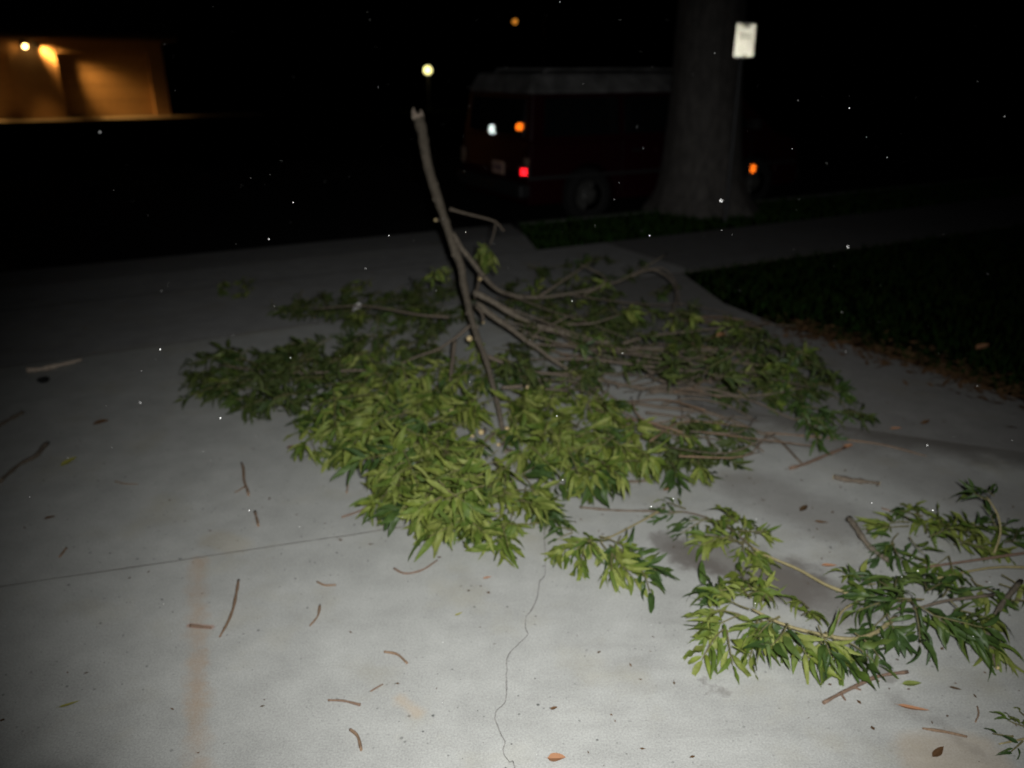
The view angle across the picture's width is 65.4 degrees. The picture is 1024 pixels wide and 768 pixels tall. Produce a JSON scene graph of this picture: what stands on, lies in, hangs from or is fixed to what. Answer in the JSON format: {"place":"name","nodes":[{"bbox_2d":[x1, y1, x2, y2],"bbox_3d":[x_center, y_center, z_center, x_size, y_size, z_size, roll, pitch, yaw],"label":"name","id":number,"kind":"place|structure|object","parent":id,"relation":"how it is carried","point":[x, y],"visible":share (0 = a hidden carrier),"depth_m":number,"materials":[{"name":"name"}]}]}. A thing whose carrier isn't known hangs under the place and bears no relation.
{"place":"outdoors","nodes":[
{"label":"outdoors","id":0,"kind":"place"},
{"bbox_2d":[0,113,263,121],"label":"garage apron","id":1,"kind":"object","parent":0,"point":[121,117],"visible":1,"depth_m":28.63,"materials":[{"name":"concrete"}]},
{"bbox_2d":[14,19,1004,702],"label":"airborne dust","id":2,"kind":"object","parent":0,"point":[290,357],"visible":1,"depth_m":1.77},
{"bbox_2d":[0,224,1023,767],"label":"driveway","id":3,"kind":"structure","parent":0,"point":[508,660],"depth_m":2.68,"materials":[{"name":"concrete"}]},
{"bbox_2d":[0,411,24,426],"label":"twig","id":4,"kind":"object","parent":3,"relation":"on","point":[12,417],"visible":1,"depth_m":3.91,"materials":[{"name":"brown wood"}]},
{"bbox_2d":[0,441,49,483],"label":"twig","id":5,"kind":"object","parent":3,"relation":"on","point":[43,447],"visible":1,"depth_m":3.48,"materials":[{"name":"brown wood"}]},
{"bbox_2d":[36,376,49,382],"bbox_3d":[-2.584,-0.025,4.395,0.063,0.031,0.064,0,21,0],"label":"soil clod","id":6,"kind":"object","parent":3,"relation":"on","point":[44,379],"visible":1,"depth_m":4.38,"materials":[{"name":"soil"}]},
{"bbox_2d":[26,358,81,372],"bbox_3d":[-2.629,-0.105,4.585,0.291,0.038,0.059,-16,26,-35],"label":"peeled stick","id":7,"kind":"object","parent":3,"relation":"on","point":[43,368],"visible":1,"depth_m":4.55,"materials":[{"name":"brown wood"}]},
{"bbox_2d":[58,547,67,557],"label":"twig","id":8,"kind":"object","parent":3,"relation":"on","point":[62,552],"visible":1,"depth_m":2.83,"materials":[{"name":"brown wood"}]},
{"bbox_2d":[57,700,79,707],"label":"dead leaf","id":9,"kind":"object","parent":3,"relation":"on","point":[67,704],"visible":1,"depth_m":2.15,"materials":[{"name":"plant"}]},
{"bbox_2d":[61,457,76,465],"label":"fallen leaf","id":10,"kind":"object","parent":3,"relation":"on","point":[67,461],"visible":1,"depth_m":3.48,"materials":[{"name":"plant"}]},
{"bbox_2d":[93,419,108,424],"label":"dead leaf","id":11,"kind":"object","parent":3,"relation":"on","point":[100,421],"visible":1,"depth_m":3.87,"materials":[{"name":"brown plant"}]},
{"bbox_2d":[189,624,210,628],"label":"twig","id":12,"kind":"object","parent":3,"relation":"on","point":[196,626],"visible":1,"depth_m":2.45,"materials":[{"name":"brown wood"}]},
{"bbox_2d":[219,579,239,636],"bbox_3d":[-0.894,0.711,2.546,0.021,0.011,0.292,-3,22,-7],"label":"twig","id":13,"kind":"object","parent":3,"relation":"on","point":[233,607],"visible":1,"depth_m":2.54,"materials":[{"name":"wood"}]},
{"bbox_2d":[235,462,249,495],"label":"twig","id":14,"kind":"object","parent":3,"relation":"on","point":[245,486],"visible":1,"depth_m":3.30,"materials":[{"name":"brown wood"}]},
{"bbox_2d":[253,510,259,526],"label":"twig","id":15,"kind":"object","parent":3,"relation":"on","point":[256,517],"visible":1,"depth_m":3.04,"materials":[{"name":"brown wood"}]},
{"bbox_2d":[309,605,320,625],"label":"twig","id":16,"kind":"object","parent":3,"relation":"on","point":[318,613],"visible":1,"depth_m":2.51,"materials":[{"name":"wood"}]},
{"bbox_2d":[316,581,335,585],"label":"twig","id":17,"kind":"object","parent":3,"relation":"on","point":[320,583],"visible":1,"depth_m":2.65,"materials":[{"name":"brown wood"}]},
{"bbox_2d":[328,699,360,705],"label":"twig","id":18,"kind":"object","parent":3,"relation":"on","point":[350,702],"visible":1,"depth_m":2.16,"materials":[{"name":"brown wood"}]},
{"bbox_2d":[341,505,366,517],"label":"twig","id":19,"kind":"object","parent":3,"relation":"on","point":[346,515],"visible":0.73,"depth_m":3.08,"materials":[{"name":"wood"}]},
{"bbox_2d":[349,728,362,750],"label":"twig","id":20,"kind":"object","parent":3,"relation":"on","point":[352,731],"visible":1,"depth_m":2.05,"materials":[{"name":"brown wood"}]},
{"bbox_2d":[384,651,407,663],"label":"twig","id":21,"kind":"object","parent":3,"relation":"on","point":[398,655],"visible":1,"depth_m":2.34,"materials":[{"name":"brown wood"}]},
{"bbox_2d":[393,559,437,573],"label":"twig","id":22,"kind":"object","parent":3,"relation":"on","point":[401,572],"visible":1,"depth_m":2.73,"materials":[{"name":"wood"}]},
{"bbox_2d":[0,313,1019,765],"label":"leaf crumbs","id":23,"kind":"object","parent":3,"relation":"on","point":[638,595],"visible":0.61,"depth_m":2.42,"materials":[{"name":"brown plant"}]},
{"bbox_2d":[173,107,880,568],"bbox_3d":[-0.075,-0.774,4.581,3.655,1.483,4.396,-5,22,-12],"label":"fallen limb","id":24,"kind":"object","parent":3,"relation":"on","point":[463,481],"visible":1,"depth_m":3.88,"materials":[{"name":"green plant"}]},
{"bbox_2d":[712,332,729,337],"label":"dead leaf","id":25,"kind":"object","parent":24,"relation":"on","point":[719,334],"visible":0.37,"depth_m":4.81,"materials":[{"name":"brown plant"}]},
{"bbox_2d":[548,753,565,761],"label":"dead leaf","id":26,"kind":"object","parent":3,"relation":"on","point":[552,757],"visible":1,"depth_m":1.99,"materials":[{"name":"orange plant"}]},
{"bbox_2d":[537,507,679,613],"bbox_3d":[0.342,0.601,2.793,0.499,0.172,0.615,0,21,0],"label":"leafy branch","id":27,"kind":"object","parent":3,"relation":"on","point":[626,558],"visible":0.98,"depth_m":2.73,"materials":[{"name":"green plant"}]},
{"bbox_2d":[579,506,655,511],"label":"twig","id":28,"kind":"object","parent":3,"relation":"on","point":[606,509],"visible":0.94,"depth_m":3.10,"materials":[{"name":"brown wood"}]},
{"bbox_2d":[643,497,848,593],"bbox_3d":[0.805,0.557,2.834,0.392,0.182,0.768,-10,24,-24],"label":"leafy branch","id":29,"kind":"object","parent":3,"relation":"on","point":[709,544],"visible":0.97,"depth_m":2.85,"materials":[{"name":"green plant"}]},
{"bbox_2d":[681,560,898,690],"bbox_3d":[0.833,0.712,2.410,0.643,0.244,0.568,7,22,16],"label":"leafy branch","id":30,"kind":"object","parent":3,"relation":"on","point":[770,643],"visible":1,"depth_m":2.29,"materials":[{"name":"green plant"}]},
{"bbox_2d":[799,505,807,510],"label":"dead leaf","id":31,"kind":"object","parent":3,"relation":"on","point":[803,508],"visible":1,"depth_m":3.11,"materials":[{"name":"brown plant"}]},
{"bbox_2d":[789,446,845,469],"bbox_3d":[1.353,0.326,3.514,0.375,0.019,0.023,-13,25,-30],"label":"twig","id":32,"kind":"object","parent":3,"relation":"on","point":[792,467],"visible":0.98,"depth_m":3.49,"materials":[{"name":"wood"}]},
{"bbox_2d":[822,563,836,565],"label":"dead leaf","id":33,"kind":"object","parent":3,"relation":"on","point":[826,564],"visible":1,"depth_m":2.76,"materials":[{"name":"brown plant"}]},
{"bbox_2d":[765,432,926,456],"bbox_3d":[1.516,0.264,3.685,0.720,0.009,0.068,8,23,19],"label":"twig","id":34,"kind":"object","parent":3,"relation":"on","point":[847,440],"visible":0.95,"depth_m":3.68,"materials":[{"name":"brown wood"}]},
{"bbox_2d":[833,474,879,484],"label":"twig","id":35,"kind":"object","parent":3,"relation":"on","point":[846,479],"visible":1,"depth_m":3.31,"materials":[{"name":"brown wood"}]},
{"bbox_2d":[822,670,908,704],"bbox_3d":[0.983,0.839,2.218,0.309,0.012,0.035,-10,24,-24],"label":"twig","id":36,"kind":"object","parent":3,"relation":"on","point":[850,688],"visible":0.94,"depth_m":2.21,"materials":[{"name":"brown wood"}]},
{"bbox_2d":[846,516,888,561],"bbox_3d":[1.266,0.554,2.857,0.041,0.033,0.264,-2,22,-6],"label":"twig","id":37,"kind":"object","parent":3,"relation":"on","point":[851,521],"visible":0.98,"depth_m":2.85,"materials":[{"name":"brown wood"}]},
{"bbox_2d":[758,312,1023,427],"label":"leaf litter","id":38,"kind":"object","parent":3,"relation":"on","point":[948,373],"visible":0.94,"depth_m":4.69,"materials":[{"name":"brown plant"}]},
{"bbox_2d":[902,680,920,685],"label":"fallen leaf","id":39,"kind":"object","parent":3,"relation":"on","point":[910,683],"visible":1,"depth_m":2.22,"materials":[{"name":"green plant"}]},
{"bbox_2d":[897,704,926,709],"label":"dead leaf","id":40,"kind":"object","parent":3,"relation":"on","point":[910,707],"visible":1,"depth_m":2.14,"materials":[{"name":"brown plant"}]},
{"bbox_2d":[822,559,1023,679],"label":"leafy branch","id":41,"kind":"object","parent":3,"relation":"on","point":[987,647],"visible":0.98,"depth_m":2.38,"materials":[{"name":"green plant"}]},
{"bbox_2d":[932,746,943,756],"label":"dead leaf","id":42,"kind":"object","parent":3,"relation":"on","point":[937,752],"visible":1,"depth_m":2.00,"materials":[{"name":"brown plant"}]},
{"bbox_2d":[855,478,1023,615],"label":"leafy branch","id":43,"kind":"object","parent":3,"relation":"on","point":[995,550],"visible":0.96,"depth_m":2.79,"materials":[{"name":"green plant"}]},
{"bbox_2d":[922,727,966,737],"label":"twig","id":44,"kind":"object","parent":3,"relation":"on","point":[943,731],"visible":1,"depth_m":2.07,"materials":[{"name":"brown wood"}]},
{"bbox_2d":[975,706,979,722],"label":"twig","id":45,"kind":"object","parent":3,"relation":"on","point":[977,714],"visible":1,"depth_m":2.12,"materials":[{"name":"brown wood"}]},
{"bbox_2d":[986,707,1023,759],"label":"leaf sprig","id":46,"kind":"object","parent":3,"relation":"on","point":[1009,737],"visible":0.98,"depth_m":2.03,"materials":[{"name":"green plant"}]},
{"bbox_2d":[0,124,1023,271],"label":"street","id":47,"kind":"structure","parent":0,"point":[49,219],"depth_m":11.95,"materials":[{"name":"black asphalt"}]},
{"bbox_2d":[457,68,799,216],"bbox_3d":[1.698,-3.330,10.807,4.530,1.776,2.040,-11,24,-26],"label":"parked van","id":48,"kind":"object","parent":47,"relation":"on","point":[577,144],"visible":0.79,"depth_m":9.71,"materials":[{"name":"red paint"}]},
{"bbox_2d":[0,195,1023,367],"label":"sidewalk","id":49,"kind":"structure","parent":0,"point":[32,335],"depth_m":6.54,"materials":[{"name":"concrete"}]},
{"bbox_2d":[0,73,1023,310],"bbox_3d":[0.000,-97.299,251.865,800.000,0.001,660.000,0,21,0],"label":"ground","id":50,"kind":"structure","parent":0,"point":[20,167],"depth_m":26.51,"materials":[{"name":"soil"}]},
{"bbox_2d":[518,174,1023,224],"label":"kerb","id":51,"kind":"structure","parent":50,"relation":"on","point":[770,199],"depth_m":10.86,"materials":[{"name":"concrete"}]},
{"bbox_2d":[160,0,1023,72],"label":"sky","id":52,"kind":"structure","parent":0,"point":[217,36],"materials":[{"name":"black"}]},
{"bbox_2d":[518,177,1023,250],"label":"planting strip","id":53,"kind":"object","parent":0,"point":[637,236],"visible":0.33,"depth_m":9.30,"materials":[{"name":"soil"}]},
{"bbox_2d":[642,0,761,219],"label":"street tree","id":54,"kind":"object","parent":53,"relation":"on","point":[692,178],"visible":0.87,"depth_m":9.17,"materials":[{"name":"brown plant"}]},
{"bbox_2d":[723,22,756,221],"bbox_3d":[2.421,-2.742,8.657,0.245,2.158,0.086,-7,22,-17],"label":"parking sign","id":55,"kind":"object","parent":53,"relation":"on","point":[744,39],"visible":0.98,"depth_m":8.38,"materials":[{"name":"white metal"}]},
{"bbox_2d":[519,174,1023,249],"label":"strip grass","id":56,"kind":"structure","parent":53,"relation":"on","point":[962,193],"depth_m":9.54,"materials":[{"name":"green plant"}]},
{"bbox_2d":[684,222,1023,399],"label":"lawn","id":57,"kind":"structure","parent":0,"point":[925,326],"depth_m":6.05,"materials":[{"name":"plant"}]},
{"bbox_2d":[976,344,988,348],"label":"dead leaf","id":58,"kind":"object","parent":57,"relation":"on","point":[980,346],"visible":1,"depth_m":4.77,"materials":[{"name":"brown plant"}]},
{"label":"yard","id":59,"kind":"object","parent":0,"visible":0},
{"bbox_2d":[0,0,179,118],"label":"garage","id":60,"kind":"structure","parent":59,"relation":"on","point":[94,58],"depth_m":28.21,"materials":[{"name":"paint"}]},
{"bbox_2d":[0,53,19,118],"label":"garage door","id":61,"kind":"structure","parent":60,"relation":"in","point":[9,109],"depth_m":27.44,"materials":[{"name":"paint"}]},
{"bbox_2d":[19,40,26,48],"bbox_3d":[-16.440,-11.425,26.811,0.380,0.280,0.182,16,27,35],"label":"floodlight","id":62,"kind":"object","parent":60,"relation":"attached to","point":[23,44],"visible":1,"depth_m":26.73,"materials":[{"name":"metal"}]},
{"bbox_2d":[32,42,37,48],"bbox_3d":[-16.139,-11.464,26.998,0.189,0.247,0.284,-11,24,-27],"label":"floodlight","id":63,"kind":"object","parent":60,"relation":"attached to","point":[34,45],"visible":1,"depth_m":26.96,"materials":[{"name":"metal"}]},
{"bbox_2d":[56,53,154,116],"bbox_3d":[-14.654,-10.804,28.841,2.900,2.124,0.170,-12,24,-27],"label":"garage door","id":64,"kind":"structure","parent":60,"relation":"in","point":[93,85],"depth_m":28.75,"materials":[{"name":"paint"}]},
{"bbox_2d":[424,65,431,109],"bbox_3d":[-3.538,-12.549,33.749,0.340,1.813,0.340,0,21,0],"label":"post lantern","id":65,"kind":"object","parent":59,"relation":"on","point":[427,69],"visible":1,"depth_m":33.58,"materials":[{"name":"metal"}]},
{"bbox_2d":[510,12,544,71],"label":"street lamp","id":66,"kind":"object","parent":59,"relation":"on","point":[513,17],"visible":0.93,"depth_m":43.76,"materials":[{"name":"metal"}]}
]}

